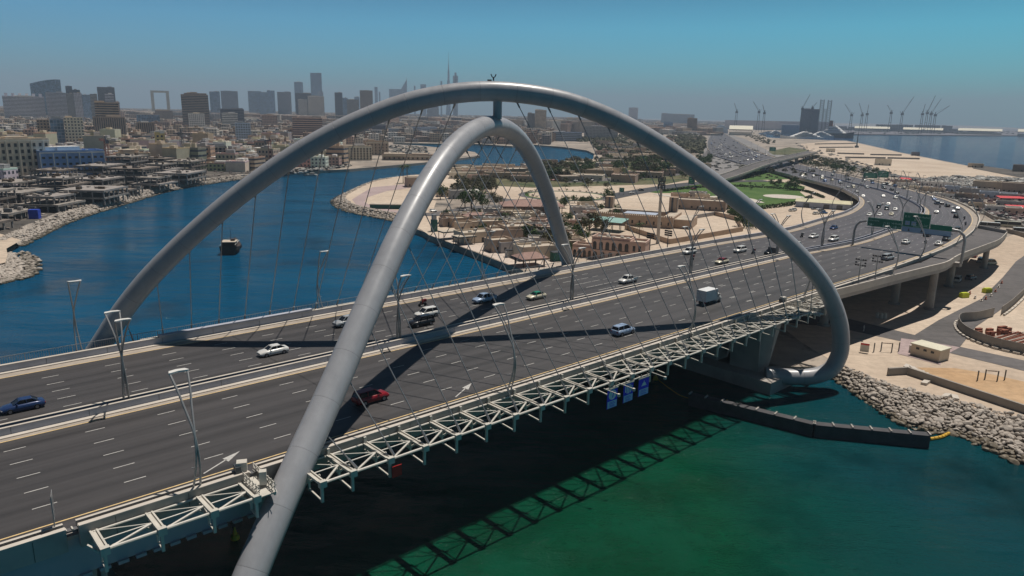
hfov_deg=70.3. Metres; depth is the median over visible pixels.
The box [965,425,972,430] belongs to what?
boulder
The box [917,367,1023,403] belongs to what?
orange soil
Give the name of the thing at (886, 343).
post group
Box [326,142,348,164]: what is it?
city block
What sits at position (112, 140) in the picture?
city block
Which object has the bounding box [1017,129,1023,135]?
port warehouse
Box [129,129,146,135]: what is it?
city block
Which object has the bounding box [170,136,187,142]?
city block
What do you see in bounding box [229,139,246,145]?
city block
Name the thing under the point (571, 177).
village house
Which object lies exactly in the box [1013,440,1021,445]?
boulder
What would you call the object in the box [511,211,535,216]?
village house
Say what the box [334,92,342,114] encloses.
tower block
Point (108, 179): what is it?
concrete shell
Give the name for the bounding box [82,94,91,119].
tower block
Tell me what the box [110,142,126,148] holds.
city block
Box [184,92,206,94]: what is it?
tower block
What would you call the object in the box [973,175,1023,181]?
parked boats
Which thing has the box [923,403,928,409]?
boulder
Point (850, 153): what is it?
wall
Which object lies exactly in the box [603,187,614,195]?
tree
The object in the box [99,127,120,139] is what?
city block
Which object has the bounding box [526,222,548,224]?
village house
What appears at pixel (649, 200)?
park ground
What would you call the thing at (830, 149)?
site cabin
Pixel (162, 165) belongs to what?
concrete shell
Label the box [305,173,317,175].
boat
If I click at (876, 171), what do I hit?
road
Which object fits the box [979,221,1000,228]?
bus
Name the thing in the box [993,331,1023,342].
beam stack
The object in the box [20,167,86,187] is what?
concrete shell
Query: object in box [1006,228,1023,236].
wall
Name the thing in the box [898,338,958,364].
pink paving
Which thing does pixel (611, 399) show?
banner
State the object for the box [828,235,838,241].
suv
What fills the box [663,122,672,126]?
tower block
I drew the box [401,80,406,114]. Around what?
pointed tower
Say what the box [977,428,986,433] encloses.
boulder
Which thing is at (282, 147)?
city block
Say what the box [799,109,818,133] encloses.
hotel block
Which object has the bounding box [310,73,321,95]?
tower block
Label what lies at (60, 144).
city block
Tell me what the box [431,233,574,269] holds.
plaza
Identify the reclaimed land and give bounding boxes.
[801,141,1020,177]
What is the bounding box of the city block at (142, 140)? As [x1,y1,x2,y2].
[130,137,154,148]
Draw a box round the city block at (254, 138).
[250,137,266,141]
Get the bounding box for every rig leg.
[817,100,824,131]
[825,100,831,128]
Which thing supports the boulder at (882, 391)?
on the bank at (965, 432)
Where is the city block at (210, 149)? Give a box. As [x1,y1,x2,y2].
[197,142,214,157]
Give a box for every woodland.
[576,133,662,144]
[589,137,650,155]
[666,132,706,152]
[788,155,849,166]
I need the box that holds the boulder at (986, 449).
[982,447,989,451]
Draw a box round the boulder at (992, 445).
[987,442,998,448]
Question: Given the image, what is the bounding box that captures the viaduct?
[694,133,1006,326]
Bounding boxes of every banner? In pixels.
[606,386,618,409]
[623,379,634,402]
[638,372,649,396]
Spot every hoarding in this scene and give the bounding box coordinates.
[953,307,1023,355]
[1001,289,1023,315]
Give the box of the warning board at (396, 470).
[392,464,401,477]
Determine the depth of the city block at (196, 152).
612.37 m
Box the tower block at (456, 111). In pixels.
[453,76,457,115]
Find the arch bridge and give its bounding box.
[0,74,892,575]
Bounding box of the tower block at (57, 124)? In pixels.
[49,117,65,142]
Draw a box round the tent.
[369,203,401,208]
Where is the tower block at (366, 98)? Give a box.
[360,90,372,108]
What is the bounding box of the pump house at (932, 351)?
[908,340,951,361]
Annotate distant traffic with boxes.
[707,137,765,169]
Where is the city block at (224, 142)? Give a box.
[212,139,231,147]
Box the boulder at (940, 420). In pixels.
[933,417,944,423]
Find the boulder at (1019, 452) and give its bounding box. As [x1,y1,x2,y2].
[1014,448,1023,455]
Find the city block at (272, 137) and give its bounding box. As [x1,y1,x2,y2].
[268,135,283,143]
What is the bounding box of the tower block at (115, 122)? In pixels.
[92,115,126,133]
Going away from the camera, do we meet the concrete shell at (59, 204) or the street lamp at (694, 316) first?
the street lamp at (694, 316)
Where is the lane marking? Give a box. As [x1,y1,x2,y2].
[3,169,964,509]
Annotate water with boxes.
[0,105,1023,575]
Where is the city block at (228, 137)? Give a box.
[221,135,236,139]
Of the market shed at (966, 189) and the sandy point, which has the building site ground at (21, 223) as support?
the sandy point
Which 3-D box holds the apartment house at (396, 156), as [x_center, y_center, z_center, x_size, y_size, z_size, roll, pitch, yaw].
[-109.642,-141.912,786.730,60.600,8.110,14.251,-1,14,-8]
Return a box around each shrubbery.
[499,161,671,181]
[745,133,775,143]
[745,169,789,177]
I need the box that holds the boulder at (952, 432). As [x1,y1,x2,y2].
[947,428,955,436]
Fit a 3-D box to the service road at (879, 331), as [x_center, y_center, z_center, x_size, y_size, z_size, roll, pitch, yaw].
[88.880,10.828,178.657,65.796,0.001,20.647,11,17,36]
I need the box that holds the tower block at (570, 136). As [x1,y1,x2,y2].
[554,131,581,140]
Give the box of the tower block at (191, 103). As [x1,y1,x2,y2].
[181,94,209,124]
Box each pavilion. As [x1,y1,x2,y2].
[463,212,488,216]
[499,199,564,213]
[511,251,548,267]
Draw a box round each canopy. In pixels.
[437,229,455,238]
[451,235,476,245]
[588,216,628,232]
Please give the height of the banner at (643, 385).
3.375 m
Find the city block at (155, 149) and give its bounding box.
[148,141,176,160]
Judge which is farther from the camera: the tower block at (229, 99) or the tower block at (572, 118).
the tower block at (229, 99)
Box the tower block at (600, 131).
[584,125,617,137]
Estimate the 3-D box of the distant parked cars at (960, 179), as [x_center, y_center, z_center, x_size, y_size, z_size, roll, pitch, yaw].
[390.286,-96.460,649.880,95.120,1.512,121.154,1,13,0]
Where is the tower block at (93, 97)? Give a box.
[90,93,97,118]
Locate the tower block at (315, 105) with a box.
[307,95,324,115]
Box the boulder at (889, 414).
[887,412,894,417]
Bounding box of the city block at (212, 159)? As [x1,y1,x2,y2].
[207,156,215,161]
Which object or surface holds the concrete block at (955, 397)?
on the shore ground at (909, 314)
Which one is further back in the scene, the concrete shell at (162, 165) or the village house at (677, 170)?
the village house at (677, 170)
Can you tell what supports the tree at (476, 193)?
on the dark yard at (441, 204)
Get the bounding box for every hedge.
[662,184,824,197]
[726,207,756,228]
[759,195,813,208]
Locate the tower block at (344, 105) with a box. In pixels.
[342,97,347,114]
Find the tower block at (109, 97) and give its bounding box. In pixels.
[105,93,113,100]
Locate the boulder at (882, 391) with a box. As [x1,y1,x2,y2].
[879,389,886,394]
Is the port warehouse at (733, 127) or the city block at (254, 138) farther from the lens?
the port warehouse at (733, 127)
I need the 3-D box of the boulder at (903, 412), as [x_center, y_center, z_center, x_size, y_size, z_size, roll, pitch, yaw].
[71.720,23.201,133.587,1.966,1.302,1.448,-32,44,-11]
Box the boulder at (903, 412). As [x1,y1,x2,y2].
[899,409,906,415]
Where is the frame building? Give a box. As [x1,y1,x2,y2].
[150,90,169,110]
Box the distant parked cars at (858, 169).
[803,160,894,176]
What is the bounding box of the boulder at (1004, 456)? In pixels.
[998,454,1008,458]
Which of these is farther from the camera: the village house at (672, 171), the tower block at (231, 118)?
the tower block at (231, 118)
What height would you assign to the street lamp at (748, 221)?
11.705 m
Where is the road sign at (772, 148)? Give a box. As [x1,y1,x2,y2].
[769,147,775,153]
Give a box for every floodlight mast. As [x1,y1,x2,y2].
[647,232,653,250]
[664,230,671,246]
[855,258,866,283]
[872,255,883,278]
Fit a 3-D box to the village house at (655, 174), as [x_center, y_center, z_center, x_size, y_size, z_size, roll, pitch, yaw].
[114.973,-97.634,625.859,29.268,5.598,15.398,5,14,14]
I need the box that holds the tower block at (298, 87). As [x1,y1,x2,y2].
[294,82,302,112]
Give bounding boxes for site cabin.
[826,148,834,151]
[874,158,891,165]
[911,152,919,155]
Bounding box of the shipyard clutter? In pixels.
[839,124,994,132]
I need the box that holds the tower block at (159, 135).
[154,130,164,142]
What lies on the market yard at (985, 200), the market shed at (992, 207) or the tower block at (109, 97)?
the market shed at (992, 207)
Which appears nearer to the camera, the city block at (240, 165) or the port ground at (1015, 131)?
the city block at (240, 165)
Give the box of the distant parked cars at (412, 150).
[389,145,428,153]
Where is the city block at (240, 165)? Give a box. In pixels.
[225,158,249,171]
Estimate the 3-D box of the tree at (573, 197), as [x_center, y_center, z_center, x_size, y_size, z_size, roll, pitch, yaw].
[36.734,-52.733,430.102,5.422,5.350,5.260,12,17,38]
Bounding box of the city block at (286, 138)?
[279,135,288,140]
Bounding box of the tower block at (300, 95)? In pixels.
[295,92,310,113]
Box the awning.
[995,196,1023,200]
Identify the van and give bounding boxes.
[954,275,961,282]
[976,256,981,262]
[988,259,997,264]
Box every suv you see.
[332,314,348,327]
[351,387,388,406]
[409,313,434,327]
[414,305,438,316]
[610,323,634,336]
[682,247,696,254]
[733,245,746,252]
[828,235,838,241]
[880,253,894,260]
[942,236,950,240]
[965,274,976,279]
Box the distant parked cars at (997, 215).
[928,186,1023,226]
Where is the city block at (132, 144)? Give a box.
[121,142,146,148]
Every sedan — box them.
[0,395,45,414]
[256,343,289,357]
[525,291,546,300]
[714,257,728,264]
[808,233,818,238]
[829,225,837,229]
[901,239,909,244]
[934,240,942,245]
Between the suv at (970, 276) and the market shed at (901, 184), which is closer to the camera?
the suv at (970, 276)
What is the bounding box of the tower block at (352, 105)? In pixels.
[347,99,358,114]
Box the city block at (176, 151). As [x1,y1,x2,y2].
[162,145,190,168]
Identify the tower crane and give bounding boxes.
[99,136,109,173]
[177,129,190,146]
[264,137,285,157]
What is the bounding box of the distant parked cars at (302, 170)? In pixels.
[287,164,351,173]
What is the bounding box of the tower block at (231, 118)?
[222,112,237,126]
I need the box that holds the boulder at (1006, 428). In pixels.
[1001,425,1012,431]
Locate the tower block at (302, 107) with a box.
[298,99,307,115]
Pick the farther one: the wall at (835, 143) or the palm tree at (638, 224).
the wall at (835, 143)
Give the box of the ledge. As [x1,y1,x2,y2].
[849,274,888,285]
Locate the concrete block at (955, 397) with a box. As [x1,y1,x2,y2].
[951,394,958,400]
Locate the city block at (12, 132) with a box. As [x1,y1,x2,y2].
[6,130,22,134]
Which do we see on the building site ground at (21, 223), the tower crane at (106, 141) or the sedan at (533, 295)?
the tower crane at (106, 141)
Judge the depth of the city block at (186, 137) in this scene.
931.44 m
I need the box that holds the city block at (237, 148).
[225,145,246,153]
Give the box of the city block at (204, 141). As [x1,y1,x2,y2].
[197,140,210,144]
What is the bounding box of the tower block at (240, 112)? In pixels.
[220,108,244,122]
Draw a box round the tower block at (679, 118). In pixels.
[671,114,694,122]
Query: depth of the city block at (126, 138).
785.04 m
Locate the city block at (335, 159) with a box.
[327,154,341,166]
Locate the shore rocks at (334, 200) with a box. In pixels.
[330,177,396,221]
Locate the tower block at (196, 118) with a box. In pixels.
[188,112,204,126]
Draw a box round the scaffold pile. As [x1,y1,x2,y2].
[975,325,1020,335]
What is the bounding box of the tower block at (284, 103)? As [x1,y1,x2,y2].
[277,92,291,114]
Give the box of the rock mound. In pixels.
[0,251,42,284]
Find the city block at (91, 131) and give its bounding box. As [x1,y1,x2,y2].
[84,130,99,132]
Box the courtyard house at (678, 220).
[593,196,697,229]
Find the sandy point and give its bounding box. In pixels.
[0,234,19,263]
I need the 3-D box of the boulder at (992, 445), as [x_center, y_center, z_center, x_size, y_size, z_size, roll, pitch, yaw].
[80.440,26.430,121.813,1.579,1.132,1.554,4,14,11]
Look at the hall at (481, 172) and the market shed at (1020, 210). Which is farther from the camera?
the hall at (481, 172)
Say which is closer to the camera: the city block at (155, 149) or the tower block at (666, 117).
the city block at (155, 149)
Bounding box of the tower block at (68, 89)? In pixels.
[65,85,72,93]
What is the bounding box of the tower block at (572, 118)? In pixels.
[567,117,579,120]
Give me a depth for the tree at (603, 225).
318.82 m
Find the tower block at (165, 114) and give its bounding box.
[155,110,172,119]
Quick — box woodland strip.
[768,147,809,154]
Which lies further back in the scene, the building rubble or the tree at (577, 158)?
the tree at (577, 158)
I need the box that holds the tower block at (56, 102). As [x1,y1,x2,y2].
[45,92,67,117]
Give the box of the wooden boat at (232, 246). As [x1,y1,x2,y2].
[219,231,241,254]
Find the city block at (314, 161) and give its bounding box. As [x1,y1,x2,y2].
[310,154,328,167]
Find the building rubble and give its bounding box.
[1,170,297,229]
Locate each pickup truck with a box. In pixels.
[472,292,496,303]
[618,274,637,283]
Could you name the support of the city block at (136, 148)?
on the ground at (790, 352)
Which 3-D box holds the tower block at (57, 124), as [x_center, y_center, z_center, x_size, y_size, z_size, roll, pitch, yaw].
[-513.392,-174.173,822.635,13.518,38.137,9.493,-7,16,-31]
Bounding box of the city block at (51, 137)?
[33,130,57,145]
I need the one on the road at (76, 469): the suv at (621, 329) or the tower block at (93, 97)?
the suv at (621, 329)
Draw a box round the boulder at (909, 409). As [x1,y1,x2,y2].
[906,407,916,412]
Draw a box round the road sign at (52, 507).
[50,489,54,526]
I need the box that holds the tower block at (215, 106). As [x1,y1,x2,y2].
[209,91,220,112]
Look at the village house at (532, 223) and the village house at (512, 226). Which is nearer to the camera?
the village house at (512, 226)
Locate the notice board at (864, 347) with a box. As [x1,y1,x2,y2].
[860,343,869,352]
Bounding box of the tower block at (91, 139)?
[83,133,106,154]
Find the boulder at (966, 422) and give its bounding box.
[961,420,971,425]
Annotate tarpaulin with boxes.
[28,209,40,218]
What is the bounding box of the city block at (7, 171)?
[0,164,18,185]
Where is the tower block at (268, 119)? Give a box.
[261,114,277,125]
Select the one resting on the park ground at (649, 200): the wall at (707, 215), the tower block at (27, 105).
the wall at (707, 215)
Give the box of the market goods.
[885,178,1023,221]
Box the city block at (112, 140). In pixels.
[105,138,125,144]
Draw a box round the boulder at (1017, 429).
[1012,427,1023,432]
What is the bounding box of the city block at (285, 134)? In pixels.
[273,130,291,139]
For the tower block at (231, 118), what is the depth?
1458.34 m
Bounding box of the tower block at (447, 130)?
[442,128,452,132]
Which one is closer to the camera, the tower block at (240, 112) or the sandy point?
the sandy point
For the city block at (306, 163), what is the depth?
659.43 m
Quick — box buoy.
[230,527,239,540]
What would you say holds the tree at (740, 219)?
on the park ground at (649, 200)
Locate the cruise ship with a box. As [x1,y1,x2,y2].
[822,121,853,137]
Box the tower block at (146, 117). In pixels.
[136,114,159,121]
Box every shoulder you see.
[0,141,863,377]
[0,208,928,441]
[727,135,977,268]
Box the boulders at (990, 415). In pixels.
[835,365,1023,460]
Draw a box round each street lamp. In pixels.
[67,280,83,350]
[104,310,131,399]
[168,368,201,486]
[316,250,327,308]
[392,274,410,338]
[481,230,495,279]
[492,303,515,388]
[561,244,585,300]
[600,216,614,258]
[677,265,695,331]
[683,226,704,273]
[689,206,703,242]
[748,199,762,234]
[771,213,790,254]
[799,241,809,295]
[801,192,815,223]
[817,208,835,245]
[867,201,883,234]
[885,226,898,274]
[897,196,911,220]
[913,216,925,259]
[916,191,928,213]
[951,206,962,243]
[968,199,977,232]
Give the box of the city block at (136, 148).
[129,146,148,151]
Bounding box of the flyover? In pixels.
[719,150,818,180]
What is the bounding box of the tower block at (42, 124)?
[36,117,49,131]
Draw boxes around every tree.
[435,184,448,198]
[452,182,467,188]
[454,173,465,180]
[455,191,469,207]
[460,185,485,208]
[474,178,484,183]
[474,184,483,190]
[475,196,489,208]
[485,181,498,190]
[489,191,498,200]
[492,195,502,202]
[520,223,536,236]
[539,228,550,237]
[545,228,572,241]
[550,166,562,174]
[558,159,569,165]
[559,169,569,174]
[559,198,569,205]
[561,211,573,218]
[568,221,580,229]
[571,156,581,160]
[571,195,578,202]
[574,167,585,172]
[574,226,590,237]
[579,211,602,233]
[583,178,592,186]
[594,217,611,232]
[598,203,604,209]
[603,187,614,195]
[611,160,620,167]
[622,155,632,161]
[632,161,645,169]
[634,223,645,237]
[637,166,647,170]
[645,163,659,170]
[660,161,670,168]
[726,208,736,215]
[734,213,746,221]
[784,181,791,189]
[790,180,800,187]
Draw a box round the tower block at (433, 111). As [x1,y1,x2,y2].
[427,107,438,116]
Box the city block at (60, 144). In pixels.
[52,143,74,146]
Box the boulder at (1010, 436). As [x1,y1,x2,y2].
[1005,433,1014,439]
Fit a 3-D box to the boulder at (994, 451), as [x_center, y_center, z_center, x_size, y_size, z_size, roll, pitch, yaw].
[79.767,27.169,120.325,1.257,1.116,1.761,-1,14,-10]
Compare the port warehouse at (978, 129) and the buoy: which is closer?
the buoy
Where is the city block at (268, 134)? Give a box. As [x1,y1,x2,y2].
[261,131,279,137]
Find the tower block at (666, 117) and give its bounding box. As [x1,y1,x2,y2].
[661,113,671,121]
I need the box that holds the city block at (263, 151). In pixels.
[256,145,279,161]
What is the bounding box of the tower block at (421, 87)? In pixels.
[420,84,425,115]
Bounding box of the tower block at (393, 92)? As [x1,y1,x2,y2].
[389,89,400,97]
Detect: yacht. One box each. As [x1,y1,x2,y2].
[766,130,780,133]
[780,131,823,139]
[806,132,833,137]
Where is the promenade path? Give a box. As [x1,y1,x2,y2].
[352,184,409,213]
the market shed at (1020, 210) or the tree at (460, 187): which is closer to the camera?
the market shed at (1020, 210)
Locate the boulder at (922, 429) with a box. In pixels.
[917,427,925,431]
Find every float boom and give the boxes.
[657,379,688,398]
[930,432,949,439]
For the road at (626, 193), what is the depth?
528.14 m
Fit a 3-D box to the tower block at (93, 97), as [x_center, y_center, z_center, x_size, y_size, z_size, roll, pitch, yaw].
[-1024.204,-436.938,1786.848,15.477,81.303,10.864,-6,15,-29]
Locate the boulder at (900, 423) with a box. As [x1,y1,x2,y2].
[896,420,905,425]
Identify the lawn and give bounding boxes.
[525,191,603,199]
[652,182,805,205]
[740,170,797,179]
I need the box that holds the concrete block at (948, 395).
[941,393,951,398]
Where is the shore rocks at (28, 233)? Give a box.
[0,174,283,246]
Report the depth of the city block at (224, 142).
712.14 m
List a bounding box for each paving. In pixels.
[763,193,857,225]
[763,194,803,198]
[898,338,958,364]
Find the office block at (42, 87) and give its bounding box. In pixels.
[30,79,61,114]
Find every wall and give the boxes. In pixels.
[625,211,742,243]
[688,391,931,448]
[696,212,714,217]
[815,143,855,143]
[819,147,853,147]
[837,152,863,154]
[845,157,885,158]
[870,154,901,155]
[887,157,919,158]
[887,367,1023,413]
[980,209,1023,223]
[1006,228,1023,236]
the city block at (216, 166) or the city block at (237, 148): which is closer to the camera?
the city block at (216, 166)
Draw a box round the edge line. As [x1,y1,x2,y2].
[0,139,972,539]
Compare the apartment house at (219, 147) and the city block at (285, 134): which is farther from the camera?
the city block at (285, 134)
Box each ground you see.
[0,170,252,234]
[148,108,1023,426]
[344,159,845,270]
[528,191,601,199]
[781,235,1023,419]
[817,125,1023,134]
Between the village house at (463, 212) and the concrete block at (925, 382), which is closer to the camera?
the concrete block at (925, 382)
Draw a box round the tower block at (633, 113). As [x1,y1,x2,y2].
[629,107,637,118]
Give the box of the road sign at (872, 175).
[863,172,877,177]
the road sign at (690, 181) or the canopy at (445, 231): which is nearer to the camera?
the canopy at (445, 231)
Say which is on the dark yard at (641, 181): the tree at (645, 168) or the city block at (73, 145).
the tree at (645, 168)
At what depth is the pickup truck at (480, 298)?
145.53 m
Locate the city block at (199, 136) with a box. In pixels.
[192,131,213,142]
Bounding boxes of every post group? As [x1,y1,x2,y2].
[873,342,899,352]
[977,369,1006,380]
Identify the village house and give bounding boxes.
[404,176,417,186]
[436,188,451,196]
[439,212,460,216]
[439,217,453,226]
[445,215,469,227]
[448,189,464,198]
[449,171,476,178]
[449,211,475,214]
[453,228,489,243]
[454,220,484,229]
[455,164,472,166]
[468,174,489,179]
[468,212,496,218]
[468,218,506,227]
[472,165,500,168]
[473,216,492,218]
[483,207,500,212]
[484,236,513,252]
[485,227,523,237]
[488,216,520,219]
[496,167,528,171]
[497,222,533,237]
[498,237,533,252]
[501,209,520,214]
[506,219,531,222]
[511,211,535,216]
[513,241,556,260]
[515,214,530,218]
[520,210,540,217]
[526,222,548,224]
[528,235,553,241]
[529,217,546,221]
[535,224,549,233]
[541,159,557,161]
[549,172,570,177]
[554,174,584,181]
[565,226,585,239]
[568,219,582,226]
[568,238,585,250]
[569,205,593,214]
[574,173,604,180]
[575,213,590,219]
[577,201,597,204]
[580,204,599,208]
[582,210,597,213]
[595,162,612,167]
[596,140,610,144]
[598,166,626,172]
[601,159,628,165]
[609,153,627,155]
[611,173,637,182]
[614,148,635,151]
[628,170,663,177]
[660,166,679,173]
[661,169,675,175]
[671,192,689,196]
[689,190,706,196]
[695,193,709,196]
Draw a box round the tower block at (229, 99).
[221,90,238,108]
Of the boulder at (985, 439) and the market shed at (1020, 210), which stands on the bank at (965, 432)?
the boulder at (985, 439)
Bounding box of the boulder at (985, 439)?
[979,437,989,443]
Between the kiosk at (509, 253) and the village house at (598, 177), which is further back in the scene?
the village house at (598, 177)
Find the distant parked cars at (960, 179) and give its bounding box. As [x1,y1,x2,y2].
[912,175,976,185]
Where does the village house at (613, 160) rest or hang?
on the park ground at (649, 200)
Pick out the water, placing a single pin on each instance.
(658, 479)
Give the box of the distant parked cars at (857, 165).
[796,143,898,176]
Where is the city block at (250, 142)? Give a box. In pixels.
[244,140,253,146]
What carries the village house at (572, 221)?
on the park ground at (649, 200)
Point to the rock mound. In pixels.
(22, 266)
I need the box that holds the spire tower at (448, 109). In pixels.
[446,52,450,114]
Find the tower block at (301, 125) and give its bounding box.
[292,116,322,134]
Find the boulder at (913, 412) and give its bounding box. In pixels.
[910,410,918,416]
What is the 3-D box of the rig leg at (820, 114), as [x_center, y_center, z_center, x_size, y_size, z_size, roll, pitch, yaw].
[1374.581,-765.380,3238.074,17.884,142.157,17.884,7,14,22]
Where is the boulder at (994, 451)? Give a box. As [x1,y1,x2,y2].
[990,449,998,454]
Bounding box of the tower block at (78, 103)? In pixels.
[73,92,84,121]
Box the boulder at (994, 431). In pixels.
[990,429,997,434]
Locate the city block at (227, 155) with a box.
[215,149,238,160]
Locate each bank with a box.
[6,176,245,251]
[336,200,392,220]
[837,372,1023,458]
[972,166,1023,177]
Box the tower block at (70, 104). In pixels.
[66,93,74,116]
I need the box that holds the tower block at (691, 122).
[687,117,696,130]
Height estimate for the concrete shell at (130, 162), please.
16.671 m
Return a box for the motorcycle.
[418,299,426,306]
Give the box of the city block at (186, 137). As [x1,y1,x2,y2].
[180,135,191,140]
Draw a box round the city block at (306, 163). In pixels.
[297,159,310,166]
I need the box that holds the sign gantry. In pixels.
[851,212,965,266]
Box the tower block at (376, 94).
[374,87,377,102]
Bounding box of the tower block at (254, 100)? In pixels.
[248,90,261,113]
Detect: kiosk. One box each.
[431,214,437,231]
[504,249,512,257]
[550,250,560,261]
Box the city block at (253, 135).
[248,133,260,137]
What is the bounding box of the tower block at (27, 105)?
[2,93,45,117]
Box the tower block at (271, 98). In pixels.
[267,90,275,113]
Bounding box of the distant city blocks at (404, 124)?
[0,106,724,144]
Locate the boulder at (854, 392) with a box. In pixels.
[850,390,858,394]
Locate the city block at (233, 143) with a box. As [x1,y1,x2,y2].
[231,141,242,147]
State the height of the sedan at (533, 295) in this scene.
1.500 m
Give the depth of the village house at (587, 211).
362.81 m
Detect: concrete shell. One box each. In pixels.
[0,177,39,187]
[0,187,53,207]
[0,188,17,207]
[0,205,34,218]
[0,210,13,229]
[14,190,85,212]
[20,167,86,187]
[28,173,91,198]
[56,185,128,204]
[72,174,125,186]
[73,161,125,181]
[105,152,148,176]
[105,165,159,185]
[109,185,143,195]
[129,174,177,189]
[135,154,175,165]
[138,161,182,176]
[153,169,205,184]
[163,158,206,174]
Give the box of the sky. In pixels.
[0,0,1023,125]
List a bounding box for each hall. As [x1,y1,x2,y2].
[452,167,474,168]
[462,169,502,173]
[482,163,514,166]
[484,171,525,178]
[511,175,533,181]
[582,169,612,176]
[595,150,616,154]
[599,164,622,166]
[678,197,726,211]
[717,125,727,132]
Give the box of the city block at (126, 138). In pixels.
[121,135,137,143]
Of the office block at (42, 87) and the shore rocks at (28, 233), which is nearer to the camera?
the shore rocks at (28, 233)
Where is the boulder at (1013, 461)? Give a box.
[1007,457,1019,465]
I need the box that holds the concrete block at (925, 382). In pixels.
[921,379,929,385]
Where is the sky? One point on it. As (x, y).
(701, 58)
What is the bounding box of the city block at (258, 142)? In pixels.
[254,138,271,146]
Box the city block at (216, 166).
[201,161,225,170]
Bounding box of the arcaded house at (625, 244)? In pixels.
[572,233,649,258]
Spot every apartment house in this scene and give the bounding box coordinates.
[0,134,49,178]
[36,146,105,174]
[106,150,116,160]
[113,149,151,165]
[207,143,226,155]
[340,144,371,160]
[363,139,388,154]
[382,152,432,159]
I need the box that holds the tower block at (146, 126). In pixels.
[136,121,154,132]
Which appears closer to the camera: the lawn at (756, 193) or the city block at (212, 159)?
the lawn at (756, 193)
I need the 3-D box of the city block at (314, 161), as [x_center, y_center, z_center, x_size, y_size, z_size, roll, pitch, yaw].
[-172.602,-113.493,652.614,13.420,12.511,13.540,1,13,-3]
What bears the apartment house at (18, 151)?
on the building site ground at (21, 223)
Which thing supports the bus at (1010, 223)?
on the ground at (790, 352)
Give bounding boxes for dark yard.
[432,198,545,214]
[495,161,689,187]
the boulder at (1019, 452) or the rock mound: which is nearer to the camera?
the boulder at (1019, 452)
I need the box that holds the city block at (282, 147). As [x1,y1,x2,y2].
[272,144,288,151]
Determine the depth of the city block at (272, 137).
886.88 m
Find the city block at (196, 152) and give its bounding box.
[184,143,206,168]
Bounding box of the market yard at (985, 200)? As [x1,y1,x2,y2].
[878,179,1017,228]
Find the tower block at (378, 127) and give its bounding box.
[365,125,385,130]
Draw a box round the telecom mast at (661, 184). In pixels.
[656,177,665,243]
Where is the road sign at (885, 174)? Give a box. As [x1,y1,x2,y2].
[878,171,888,177]
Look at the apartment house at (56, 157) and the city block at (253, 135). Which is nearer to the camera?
the apartment house at (56, 157)
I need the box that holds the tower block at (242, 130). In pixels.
[235,122,250,139]
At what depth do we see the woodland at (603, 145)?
1181.68 m
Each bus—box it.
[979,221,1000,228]
[994,220,1021,226]
[1012,227,1023,232]
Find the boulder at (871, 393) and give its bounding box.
[867,391,876,396]
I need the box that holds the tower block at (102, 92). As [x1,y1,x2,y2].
[97,87,115,101]
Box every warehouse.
[725,120,831,130]
[729,125,752,135]
[781,125,799,134]
[795,198,852,209]
[854,126,889,131]
[903,127,942,132]
[958,128,1002,134]
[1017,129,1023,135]
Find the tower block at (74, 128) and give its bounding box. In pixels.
[64,115,83,142]
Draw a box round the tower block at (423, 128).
[412,126,436,133]
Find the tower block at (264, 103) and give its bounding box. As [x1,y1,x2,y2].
[260,92,268,113]
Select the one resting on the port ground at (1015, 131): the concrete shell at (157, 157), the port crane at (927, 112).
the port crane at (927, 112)
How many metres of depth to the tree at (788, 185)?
533.90 m
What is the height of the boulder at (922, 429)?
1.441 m
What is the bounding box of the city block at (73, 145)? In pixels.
[66,144,81,148]
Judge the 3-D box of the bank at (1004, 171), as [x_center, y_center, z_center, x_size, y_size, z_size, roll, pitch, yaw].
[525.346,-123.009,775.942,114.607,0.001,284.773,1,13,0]
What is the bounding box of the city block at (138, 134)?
[132,132,150,138]
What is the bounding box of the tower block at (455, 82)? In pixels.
[454,73,455,115]
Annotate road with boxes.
[0,133,978,541]
[0,135,920,423]
[424,205,502,215]
[484,194,516,200]
[518,191,604,200]
[568,174,679,181]
[602,180,769,198]
[654,194,763,202]
[703,133,783,173]
[772,311,1023,370]
[803,156,925,178]
[887,228,1004,274]
[915,256,1023,346]
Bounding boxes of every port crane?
[755,104,760,131]
[859,103,863,131]
[887,105,892,131]
[898,97,913,132]
[918,106,924,133]
[923,95,935,130]
[927,101,939,132]
[931,106,948,133]
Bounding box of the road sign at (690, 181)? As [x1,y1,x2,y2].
[688,177,694,187]
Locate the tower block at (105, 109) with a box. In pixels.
[94,101,118,116]
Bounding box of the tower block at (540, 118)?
[535,109,546,127]
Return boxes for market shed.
[893,179,909,183]
[896,182,918,186]
[908,185,929,188]
[917,187,945,191]
[920,181,957,186]
[934,192,953,197]
[945,185,976,191]
[946,191,984,200]
[959,187,999,193]
[960,198,982,203]
[968,202,996,207]
[972,180,1001,188]
[979,190,1017,197]
[985,204,1022,210]
[996,200,1023,204]
[999,192,1023,200]
[1001,181,1023,192]
[1004,206,1023,214]
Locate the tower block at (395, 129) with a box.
[388,128,398,131]
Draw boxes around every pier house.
[968,163,983,167]
[1012,164,1023,171]
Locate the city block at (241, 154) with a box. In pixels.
[238,152,245,157]
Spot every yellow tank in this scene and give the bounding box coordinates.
[958,292,969,297]
[982,287,992,292]
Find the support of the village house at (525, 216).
on the dark yard at (441, 204)
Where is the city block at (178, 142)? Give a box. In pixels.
[165,138,180,146]
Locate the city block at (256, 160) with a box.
[242,153,264,169]
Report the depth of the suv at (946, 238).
238.56 m
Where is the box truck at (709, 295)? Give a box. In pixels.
[696,287,721,305]
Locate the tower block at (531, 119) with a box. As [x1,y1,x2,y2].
[527,112,534,127]

